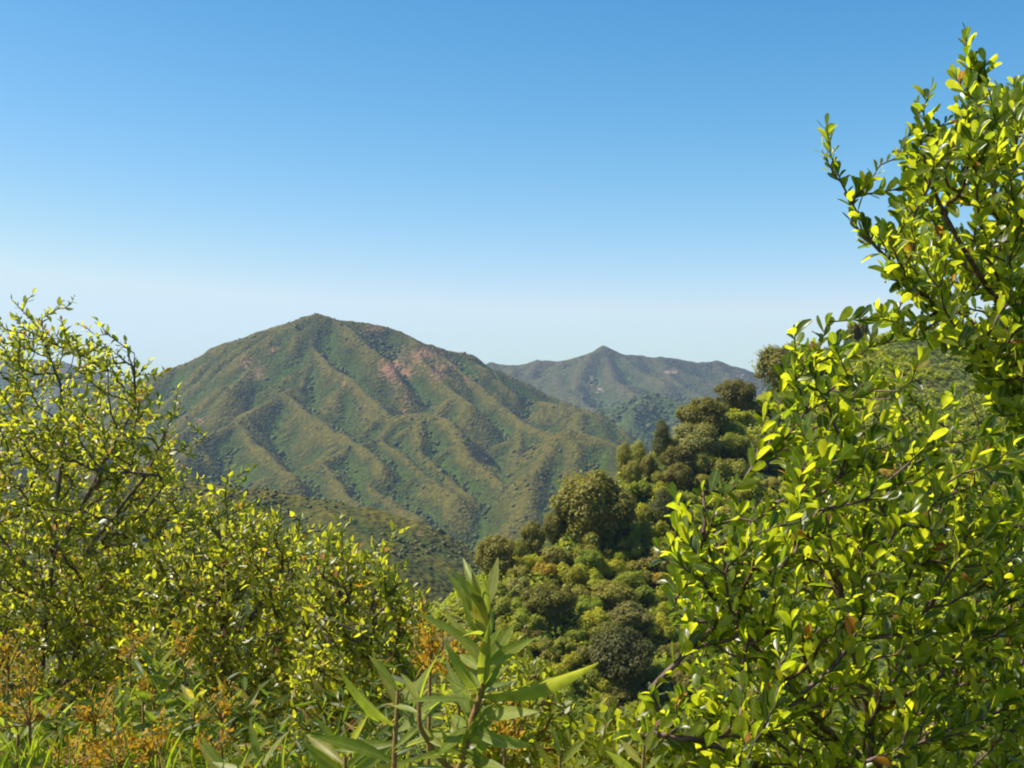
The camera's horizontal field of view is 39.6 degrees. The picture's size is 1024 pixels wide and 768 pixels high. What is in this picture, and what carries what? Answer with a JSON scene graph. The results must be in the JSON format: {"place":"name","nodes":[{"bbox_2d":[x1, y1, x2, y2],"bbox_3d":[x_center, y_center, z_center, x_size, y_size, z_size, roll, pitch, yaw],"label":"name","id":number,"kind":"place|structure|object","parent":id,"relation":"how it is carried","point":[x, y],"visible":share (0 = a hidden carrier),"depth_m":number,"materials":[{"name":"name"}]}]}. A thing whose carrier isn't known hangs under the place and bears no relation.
{"place":"outdoors","nodes":[
{"label":"outdoors","id":0,"kind":"place"},
{"bbox_2d":[0,475,487,767],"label":"foothill","id":1,"kind":"structure","parent":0,"point":[365,522],"depth_m":654.88,"materials":[{"name":"plant"}]},
{"bbox_2d":[0,474,482,703],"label":"chaparral","id":2,"kind":"object","parent":1,"relation":"on","point":[325,499],"visible":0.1,"depth_m":669.33,"materials":[{"name":"plant"}]},
{"bbox_2d":[5,314,653,550],"bbox_3d":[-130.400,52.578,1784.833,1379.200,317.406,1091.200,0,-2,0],"label":"mountain","id":3,"kind":"structure","parent":0,"point":[298,442],"depth_m":1750.19,"materials":[{"name":"plant"}]},
{"bbox_2d":[50,338,598,549],"bbox_3d":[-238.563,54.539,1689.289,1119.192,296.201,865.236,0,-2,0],"label":"woodland","id":4,"kind":"object","parent":3,"relation":"on","point":[417,510],"visible":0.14,"depth_m":1606.27,"materials":[{"name":"plant"}]},
{"bbox_2d":[9,313,651,551],"bbox_3d":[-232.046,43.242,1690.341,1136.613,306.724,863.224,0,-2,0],"label":"chaparral","id":5,"kind":"object","parent":3,"relation":"on","point":[424,461],"visible":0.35,"depth_m":1673.77,"materials":[{"name":"plant"}]},
{"bbox_2d":[0,345,772,459],"bbox_3d":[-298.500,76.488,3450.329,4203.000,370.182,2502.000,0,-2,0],"label":"hills","id":6,"kind":"structure","parent":0,"point":[620,377],"depth_m":3592.55,"materials":[{"name":"plant"}]},
{"bbox_2d":[539,367,715,445],"bbox_3d":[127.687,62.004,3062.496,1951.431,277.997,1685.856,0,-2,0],"label":"chaparral","id":7,"kind":"object","parent":6,"relation":"on","point":[674,421],"visible":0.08,"depth_m":2520.86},
{"bbox_2d":[0,0,1023,381],"label":"sky","id":8,"kind":"structure","parent":0,"point":[505,182],"materials":[{"name":"blue"}]},
{"bbox_2d":[274,329,1023,767],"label":"hillside","id":9,"kind":"structure","parent":0,"point":[940,383],"depth_m":188.60,"materials":[{"name":"plant"}]},
{"bbox_2d":[0,621,32,758],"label":"dried flower","id":10,"kind":"object","parent":9,"relation":"on","point":[6,650],"visible":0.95,"depth_m":2.19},
{"bbox_2d":[0,711,56,767],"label":"yerba santa","id":11,"kind":"object","parent":9,"relation":"on","point":[15,735],"visible":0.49,"depth_m":1.98,"materials":[{"name":"green plant"}]},
{"bbox_2d":[0,651,78,767],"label":"dried flower","id":12,"kind":"object","parent":9,"relation":"on","point":[35,716],"visible":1,"depth_m":1.89,"materials":[{"name":"plant"}]},
{"bbox_2d":[23,699,89,767],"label":"yerba santa","id":13,"kind":"object","parent":9,"relation":"on","point":[53,725],"visible":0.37,"depth_m":2.17,"materials":[{"name":"green plant"}]},
{"bbox_2d":[47,721,115,767],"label":"dried flower","id":14,"kind":"object","parent":9,"relation":"on","point":[80,760],"visible":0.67,"depth_m":1.80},
{"bbox_2d":[70,678,120,736],"bbox_3d":[-0.583,1.307,1.957,0.072,1.798,0.065,1,-2,-17],"label":"dried flower","id":15,"kind":"object","parent":9,"relation":"on","point":[85,715],"visible":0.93,"depth_m":1.98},
{"bbox_2d":[0,288,208,760],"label":"manzanita shrub","id":16,"kind":"object","parent":9,"relation":"on","point":[76,629],"visible":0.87,"depth_m":3.49,"materials":[{"name":"green plant"}]},
{"bbox_2d":[77,690,140,767],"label":"yerba santa","id":17,"kind":"object","parent":9,"relation":"on","point":[119,698],"visible":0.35,"depth_m":2.29,"materials":[{"name":"green plant"}]},
{"bbox_2d":[73,714,157,767],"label":"dried flower","id":18,"kind":"object","parent":9,"relation":"on","point":[120,761],"visible":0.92,"depth_m":1.73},
{"bbox_2d":[118,621,150,766],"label":"dried flower","id":19,"kind":"object","parent":9,"relation":"on","point":[124,649],"visible":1,"depth_m":2.39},
{"bbox_2d":[128,654,159,767],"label":"dried flower","id":20,"kind":"object","parent":9,"relation":"on","point":[143,688],"visible":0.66,"depth_m":2.08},
{"bbox_2d":[128,705,182,767],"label":"dried flower","id":21,"kind":"object","parent":9,"relation":"on","point":[161,743],"visible":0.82,"depth_m":1.78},
{"bbox_2d":[122,630,189,760],"bbox_3d":[-0.593,1.414,2.365,0.133,1.998,0.083,0,-2,0],"label":"yerba santa","id":22,"kind":"object","parent":9,"relation":"on","point":[146,657],"visible":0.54,"depth_m":2.39,"materials":[{"name":"green plant"}]},
{"bbox_2d":[92,467,225,726],"bbox_3d":[-0.969,1.754,3.852,0.387,3.059,0.915,0,-2,-14],"label":"manzanita shrub","id":23,"kind":"object","parent":9,"relation":"on","point":[168,514],"visible":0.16,"depth_m":3.76,"materials":[{"name":"green plant"}]},
{"bbox_2d":[171,620,202,761],"bbox_3d":[-0.549,1.402,2.358,0.057,2.009,0.055,0,-2,0],"label":"dried flower","id":24,"kind":"object","parent":9,"relation":"on","point":[179,642],"visible":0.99,"depth_m":2.39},
{"bbox_2d":[161,675,220,767],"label":"yerba santa","id":25,"kind":"object","parent":9,"relation":"on","point":[212,731],"visible":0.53,"depth_m":2.18,"materials":[{"name":"green plant"}]},
{"bbox_2d":[108,464,314,767],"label":"manzanita shrub","id":26,"kind":"object","parent":9,"relation":"on","point":[224,561],"visible":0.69,"depth_m":3.09,"materials":[{"name":"green plant"}]},
{"bbox_2d":[0,715,425,767],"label":"grass","id":27,"kind":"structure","parent":9,"relation":"on","point":[47,759],"depth_m":1.73,"materials":[{"name":"plant"}]},
{"bbox_2d":[192,724,233,767],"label":"dried flower","id":28,"kind":"object","parent":9,"relation":"on","point":[223,736],"visible":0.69,"depth_m":1.89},
{"bbox_2d":[195,678,238,757],"bbox_3d":[-0.410,1.299,1.957,0.063,1.772,0.068,0,-2,0],"label":"dried flower","id":29,"kind":"object","parent":9,"relation":"on","point":[224,710],"visible":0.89,"depth_m":1.98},
{"bbox_2d":[0,655,441,767],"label":"ground cover","id":30,"kind":"object","parent":9,"relation":"on","point":[373,732],"visible":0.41,"depth_m":2.13,"materials":[{"name":"green plant"}]},
{"bbox_2d":[181,735,271,767],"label":"yerba santa","id":31,"kind":"object","parent":9,"relation":"on","point":[210,753],"visible":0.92,"depth_m":1.64,"materials":[{"name":"green plant"}]},
{"bbox_2d":[212,718,294,767],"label":"yerba santa","id":32,"kind":"object","parent":9,"relation":"on","point":[254,743],"visible":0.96,"depth_m":1.60,"materials":[{"name":"green plant"}]},
{"bbox_2d":[278,514,432,767],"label":"manzanita shrub","id":33,"kind":"object","parent":9,"relation":"on","point":[385,599],"visible":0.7,"depth_m":2.71,"materials":[{"name":"green plant"}]},
{"bbox_2d":[302,715,413,767],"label":"yerba santa","id":34,"kind":"object","parent":9,"relation":"on","point":[324,754],"visible":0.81,"depth_m":1.49,"materials":[{"name":"green plant"}]},
{"bbox_2d":[310,656,452,767],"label":"yerba santa","id":35,"kind":"object","parent":9,"relation":"on","point":[368,747],"visible":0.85,"depth_m":1.44,"materials":[{"name":"green plant"}]},
{"bbox_2d":[400,597,446,764],"bbox_3d":[-0.107,1.123,1.664,0.059,1.736,0.072,0,-2,0],"label":"dried flower","id":36,"kind":"object","parent":9,"relation":"on","point":[431,644],"visible":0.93,"depth_m":1.69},
{"bbox_2d":[432,634,481,767],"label":"dried flower","id":37,"kind":"object","parent":9,"relation":"on","point":[454,643],"visible":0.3,"depth_m":1.74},
{"bbox_2d":[473,533,516,577],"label":"oak tree","id":38,"kind":"object","parent":9,"relation":"on","point":[489,550],"visible":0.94,"depth_m":168.25,"materials":[{"name":"green plant"}]},
{"bbox_2d":[393,557,598,767],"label":"yerba santa","id":39,"kind":"object","parent":9,"relation":"on","point":[484,664],"visible":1,"depth_m":1.27,"materials":[{"name":"green plant"}]},
{"bbox_2d":[490,596,511,613],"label":"shrub","id":40,"kind":"object","parent":9,"relation":"on","point":[494,604],"visible":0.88,"depth_m":159.17,"materials":[{"name":"green plant"}]},
{"bbox_2d":[431,614,571,767],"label":"shrub","id":41,"kind":"object","parent":9,"relation":"on","point":[549,712],"visible":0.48,"depth_m":2.25,"materials":[{"name":"green plant"}]},
{"bbox_2d":[487,701,533,767],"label":"dried flower","id":42,"kind":"object","parent":9,"relation":"on","point":[506,731],"visible":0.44,"depth_m":1.49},
{"bbox_2d":[504,563,531,578],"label":"shrub","id":43,"kind":"object","parent":9,"relation":"on","point":[521,570],"visible":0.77,"depth_m":166.54,"materials":[{"name":"green plant"}]},
{"bbox_2d":[506,576,531,599],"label":"shrub","id":44,"kind":"object","parent":9,"relation":"on","point":[522,582],"visible":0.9,"depth_m":161.80,"materials":[{"name":"green plant"}]},
{"bbox_2d":[511,607,541,632],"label":"shrub","id":45,"kind":"object","parent":9,"relation":"on","point":[520,618],"visible":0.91,"depth_m":155.92,"materials":[{"name":"green plant"}]},
{"bbox_2d":[513,553,542,569],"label":"shrub","id":46,"kind":"object","parent":9,"relation":"on","point":[529,561],"visible":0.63,"depth_m":169.86,"materials":[{"name":"green plant"}]},
{"bbox_2d":[519,520,546,554],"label":"oak tree","id":47,"kind":"object","parent":9,"relation":"on","point":[532,535],"visible":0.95,"depth_m":174.84,"materials":[{"name":"green plant"}]},
{"bbox_2d":[519,582,569,621],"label":"oak tree","id":48,"kind":"object","parent":9,"relation":"on","point":[540,600],"visible":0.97,"depth_m":158.16,"materials":[{"name":"green plant"}]},
{"bbox_2d":[532,561,557,578],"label":"shrub","id":49,"kind":"object","parent":9,"relation":"on","point":[544,569],"visible":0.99,"depth_m":167.82,"materials":[{"name":"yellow plant"}]},
{"bbox_2d":[537,616,560,632],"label":"shrub","id":50,"kind":"object","parent":9,"relation":"on","point":[544,626],"visible":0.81,"depth_m":157.08,"materials":[{"name":"green plant"}]},
{"bbox_2d":[542,511,567,544],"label":"oak tree","id":51,"kind":"object","parent":9,"relation":"on","point":[553,527],"visible":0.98,"depth_m":179.60,"materials":[{"name":"green plant"}]},
{"bbox_2d":[539,545,575,565],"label":"shrub","id":52,"kind":"object","parent":9,"relation":"on","point":[553,555],"visible":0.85,"depth_m":170.93,"materials":[{"name":"green plant"}]},
{"bbox_2d":[555,584,577,620],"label":"oak tree","id":53,"kind":"object","parent":9,"relation":"on","point":[571,602],"visible":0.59,"depth_m":160.21,"materials":[{"name":"green plant"}]},
{"bbox_2d":[533,723,608,767],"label":"yerba santa","id":54,"kind":"object","parent":9,"relation":"on","point":[567,755],"visible":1,"depth_m":1.68,"materials":[{"name":"green plant"}]},
{"bbox_2d":[560,651,583,671],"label":"shrub","id":55,"kind":"object","parent":9,"relation":"on","point":[574,658],"visible":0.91,"depth_m":150.52,"materials":[{"name":"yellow plant"}]},
{"bbox_2d":[555,561,589,588],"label":"shrub","id":56,"kind":"object","parent":9,"relation":"on","point":[577,573],"visible":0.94,"depth_m":167.27,"materials":[{"name":"green plant"}]},
{"bbox_2d":[564,628,588,641],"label":"shrub","id":57,"kind":"object","parent":9,"relation":"on","point":[581,634],"visible":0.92,"depth_m":156.21,"materials":[{"name":"green plant"}]},
{"bbox_2d":[563,696,597,723],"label":"shrub","id":58,"kind":"object","parent":9,"relation":"on","point":[582,706],"visible":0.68,"depth_m":143.14,"materials":[{"name":"green plant"}]},
{"bbox_2d":[572,665,601,683],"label":"shrub","id":59,"kind":"object","parent":9,"relation":"on","point":[593,675],"visible":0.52,"depth_m":149.28,"materials":[{"name":"green plant"}]},
{"bbox_2d":[574,549,604,570],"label":"tree","id":60,"kind":"object","parent":9,"relation":"on","point":[588,558],"visible":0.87,"depth_m":170.49,"materials":[{"name":"green plant"}]},
{"bbox_2d":[575,593,604,615],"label":"shrub","id":61,"kind":"object","parent":9,"relation":"on","point":[588,604],"visible":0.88,"depth_m":162.04,"materials":[{"name":"green plant"}]},
{"bbox_2d":[571,532,610,556],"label":"shrub","id":62,"kind":"object","parent":9,"relation":"on","point":[590,539],"visible":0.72,"depth_m":174.72,"materials":[{"name":"green plant"}]},
{"bbox_2d":[547,467,637,547],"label":"oak tree","id":63,"kind":"object","parent":9,"relation":"on","point":[598,498],"visible":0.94,"depth_m":179.14,"materials":[{"name":"green plant"}]},
{"bbox_2d":[575,606,610,633],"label":"shrub","id":64,"kind":"object","parent":9,"relation":"on","point":[598,616],"visible":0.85,"depth_m":158.18,"materials":[{"name":"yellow plant"}]},
{"bbox_2d":[582,567,605,587],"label":"shrub","id":65,"kind":"object","parent":9,"relation":"on","point":[593,577],"visible":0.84,"depth_m":166.88,"materials":[{"name":"green plant"}]},
{"bbox_2d":[588,556,626,578],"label":"shrub","id":66,"kind":"object","parent":9,"relation":"on","point":[610,568],"visible":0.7,"depth_m":171.38,"materials":[{"name":"green plant"}]},
{"bbox_2d":[591,677,623,692],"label":"shrub","id":67,"kind":"object","parent":9,"relation":"on","point":[601,684],"visible":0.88,"depth_m":148.65,"materials":[{"name":"green plant"}]},
{"bbox_2d":[590,579,639,609],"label":"oak tree","id":68,"kind":"object","parent":9,"relation":"on","point":[616,592],"visible":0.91,"depth_m":163.78,"materials":[{"name":"green plant"}]},
{"bbox_2d":[583,621,659,689],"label":"oak tree","id":69,"kind":"object","parent":9,"relation":"on","point":[632,654],"visible":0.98,"depth_m":148.47,"materials":[{"name":"green plant"}]},
{"bbox_2d":[615,440,632,477],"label":"evergreen tree","id":70,"kind":"object","parent":9,"relation":"on","point":[622,457],"visible":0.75,"depth_m":203.24,"materials":[{"name":"green plant"}]},
{"bbox_2d":[603,681,648,701],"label":"oak tree","id":71,"kind":"object","parent":9,"relation":"on","point":[632,691],"visible":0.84,"depth_m":148.30,"materials":[{"name":"green plant"}]},
{"bbox_2d":[548,682,707,767],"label":"shrub","id":72,"kind":"object","parent":9,"relation":"on","point":[599,731],"visible":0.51,"depth_m":2.09,"materials":[{"name":"green plant"}]},
{"bbox_2d":[611,570,648,591],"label":"tree","id":73,"kind":"object","parent":9,"relation":"on","point":[626,579],"visible":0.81,"depth_m":169.81,"materials":[{"name":"green plant"}]},
{"bbox_2d":[606,600,655,630],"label":"oak tree","id":74,"kind":"object","parent":9,"relation":"on","point":[630,611],"visible":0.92,"depth_m":160.89,"materials":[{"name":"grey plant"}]},
{"bbox_2d":[621,461,642,483],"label":"evergreen tree","id":75,"kind":"object","parent":9,"relation":"on","point":[631,472],"visible":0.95,"depth_m":197.43,"materials":[{"name":"green plant"}]},
{"bbox_2d":[615,535,652,559],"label":"shrub","id":76,"kind":"object","parent":9,"relation":"on","point":[636,548],"visible":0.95,"depth_m":178.12,"materials":[{"name":"green plant"}]},
{"bbox_2d":[605,722,668,767],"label":"yerba santa","id":77,"kind":"object","parent":9,"relation":"on","point":[620,762],"visible":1,"depth_m":1.69,"materials":[{"name":"green plant"}]},
{"bbox_2d":[622,480,651,495],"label":"shrub","id":78,"kind":"object","parent":9,"relation":"on","point":[634,488],"visible":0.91,"depth_m":194.49,"materials":[{"name":"green plant"}]},
{"bbox_2d":[629,440,646,470],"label":"evergreen tree","id":79,"kind":"object","parent":9,"relation":"on","point":[635,456],"visible":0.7,"depth_m":202.86,"materials":[{"name":"green plant"}]},
{"bbox_2d":[624,560,652,583],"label":"shrub","id":80,"kind":"object","parent":9,"relation":"on","point":[631,566],"visible":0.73,"depth_m":172.09,"materials":[{"name":"green plant"}]},
{"bbox_2d":[638,515,653,544],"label":"tree","id":81,"kind":"object","parent":9,"relation":"on","point":[646,530],"visible":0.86,"depth_m":180.76,"materials":[{"name":"green plant"}]},
{"bbox_2d":[634,585,660,604],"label":"shrub","id":82,"kind":"object","parent":9,"relation":"on","point":[645,593],"visible":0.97,"depth_m":167.43,"materials":[{"name":"green plant"}]},
{"bbox_2d":[639,454,658,480],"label":"evergreen tree","id":83,"kind":"object","parent":9,"relation":"on","point":[648,464],"visible":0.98,"depth_m":200.20,"materials":[{"name":"plant"}]},
{"bbox_2d":[635,502,663,523],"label":"shrub","id":84,"kind":"object","parent":9,"relation":"on","point":[643,510],"visible":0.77,"depth_m":186.36,"materials":[{"name":"green plant"}]},
{"bbox_2d":[637,545,670,571],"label":"shrub","id":85,"kind":"object","parent":9,"relation":"on","point":[652,555],"visible":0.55,"depth_m":175.52,"materials":[{"name":"green plant"}]},
{"bbox_2d":[644,660,666,682],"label":"shrub","id":86,"kind":"object","parent":9,"relation":"on","point":[657,665],"visible":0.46,"depth_m":152.06,"materials":[{"name":"green plant"}]},
{"bbox_2d":[648,487,674,525],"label":"oak tree","id":87,"kind":"object","parent":9,"relation":"on","point":[663,499],"visible":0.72,"depth_m":186.43,"materials":[{"name":"green plant"}]},
{"bbox_2d":[646,613,676,641],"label":"shrub","id":88,"kind":"object","parent":9,"relation":"on","point":[663,626],"visible":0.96,"depth_m":161.12,"materials":[{"name":"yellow plant"}]},
{"bbox_2d":[650,417,673,462],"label":"evergreen tree","id":89,"kind":"object","parent":9,"relation":"on","point":[661,440],"visible":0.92,"depth_m":205.12,"materials":[{"name":"plant"}]},
{"bbox_2d":[650,520,674,538],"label":"shrub","id":90,"kind":"object","parent":9,"relation":"on","point":[660,529],"visible":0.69,"depth_m":183.13,"materials":[{"name":"green plant"}]},
{"bbox_2d":[658,445,695,468],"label":"oak tree","id":91,"kind":"object","parent":9,"relation":"on","point":[672,455],"visible":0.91,"depth_m":202.25,"materials":[{"name":"green plant"}]},
{"bbox_2d":[662,461,695,490],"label":"oak tree","id":92,"kind":"object","parent":9,"relation":"on","point":[673,472],"visible":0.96,"depth_m":197.24,"materials":[{"name":"green plant"}]},
{"bbox_2d":[670,669,708,693],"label":"shrub","id":93,"kind":"object","parent":9,"relation":"on","point":[684,675],"visible":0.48,"depth_m":151.94,"materials":[{"name":"green plant"}]},
{"bbox_2d":[669,421,724,454],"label":"oak tree","id":94,"kind":"object","parent":9,"relation":"on","point":[687,436],"visible":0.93,"depth_m":205.37,"materials":[{"name":"green plant"}]},
{"bbox_2d":[379,323,1023,767],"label":"undergrowth","id":95,"kind":"object","parent":9,"relation":"on","point":[565,541],"visible":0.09,"depth_m":185.33,"materials":[{"name":"green plant"}]},
{"bbox_2d":[673,395,732,438],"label":"oak tree","id":96,"kind":"object","parent":9,"relation":"on","point":[696,411],"visible":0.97,"depth_m":212.54,"materials":[{"name":"green plant"}]},
{"bbox_2d":[690,451,715,474],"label":"evergreen tree","id":97,"kind":"object","parent":9,"relation":"on","point":[703,461],"visible":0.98,"depth_m":202.49,"materials":[{"name":"green plant"}]},
{"bbox_2d":[710,457,748,480],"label":"shrub","id":98,"kind":"object","parent":9,"relation":"on","point":[723,467],"visible":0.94,"depth_m":202.20,"materials":[{"name":"green plant"}]},
{"bbox_2d":[718,420,746,435],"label":"shrub","id":99,"kind":"object","parent":9,"relation":"on","point":[736,427],"visible":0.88,"depth_m":214.10,"materials":[{"name":"green plant"}]},
{"bbox_2d":[712,377,758,411],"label":"oak tree","id":100,"kind":"object","parent":9,"relation":"on","point":[739,394],"visible":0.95,"depth_m":226.76,"materials":[{"name":"green plant"}]},
{"bbox_2d":[719,432,751,459],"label":"tree","id":101,"kind":"object","parent":9,"relation":"on","point":[730,441],"visible":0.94,"depth_m":207.66,"materials":[{"name":"green plant"}]},
{"bbox_2d":[725,408,753,422],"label":"shrub","id":102,"kind":"object","parent":9,"relation":"on","point":[735,414],"visible":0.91,"depth_m":220.77,"materials":[{"name":"green plant"}]},
{"bbox_2d":[737,478,775,498],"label":"shrub","id":103,"kind":"object","parent":9,"relation":"on","point":[756,490],"visible":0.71,"depth_m":197.12,"materials":[{"name":"green plant"}]},
{"bbox_2d":[751,342,797,390],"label":"oak tree","id":104,"kind":"object","parent":9,"relation":"on","point":[769,356],"visible":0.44,"depth_m":244.75,"materials":[{"name":"green plant"}]},
{"bbox_2d":[612,304,1023,767],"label":"laurel shrub","id":105,"kind":"object","parent":9,"relation":"on","point":[903,623],"visible":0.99,"depth_m":1.99,"materials":[{"name":"green plant"}]},
{"bbox_2d":[843,316,870,342],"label":"evergreen tree","id":106,"kind":"object","parent":9,"relation":"on","point":[858,331],"visible":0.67,"depth_m":272.22,"materials":[{"name":"plant"}]},
{"bbox_2d":[813,22,1023,458],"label":"laurel shrub","id":107,"kind":"object","parent":9,"relation":"on","point":[990,348],"visible":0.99,"depth_m":2.14,"materials":[{"name":"green plant"}]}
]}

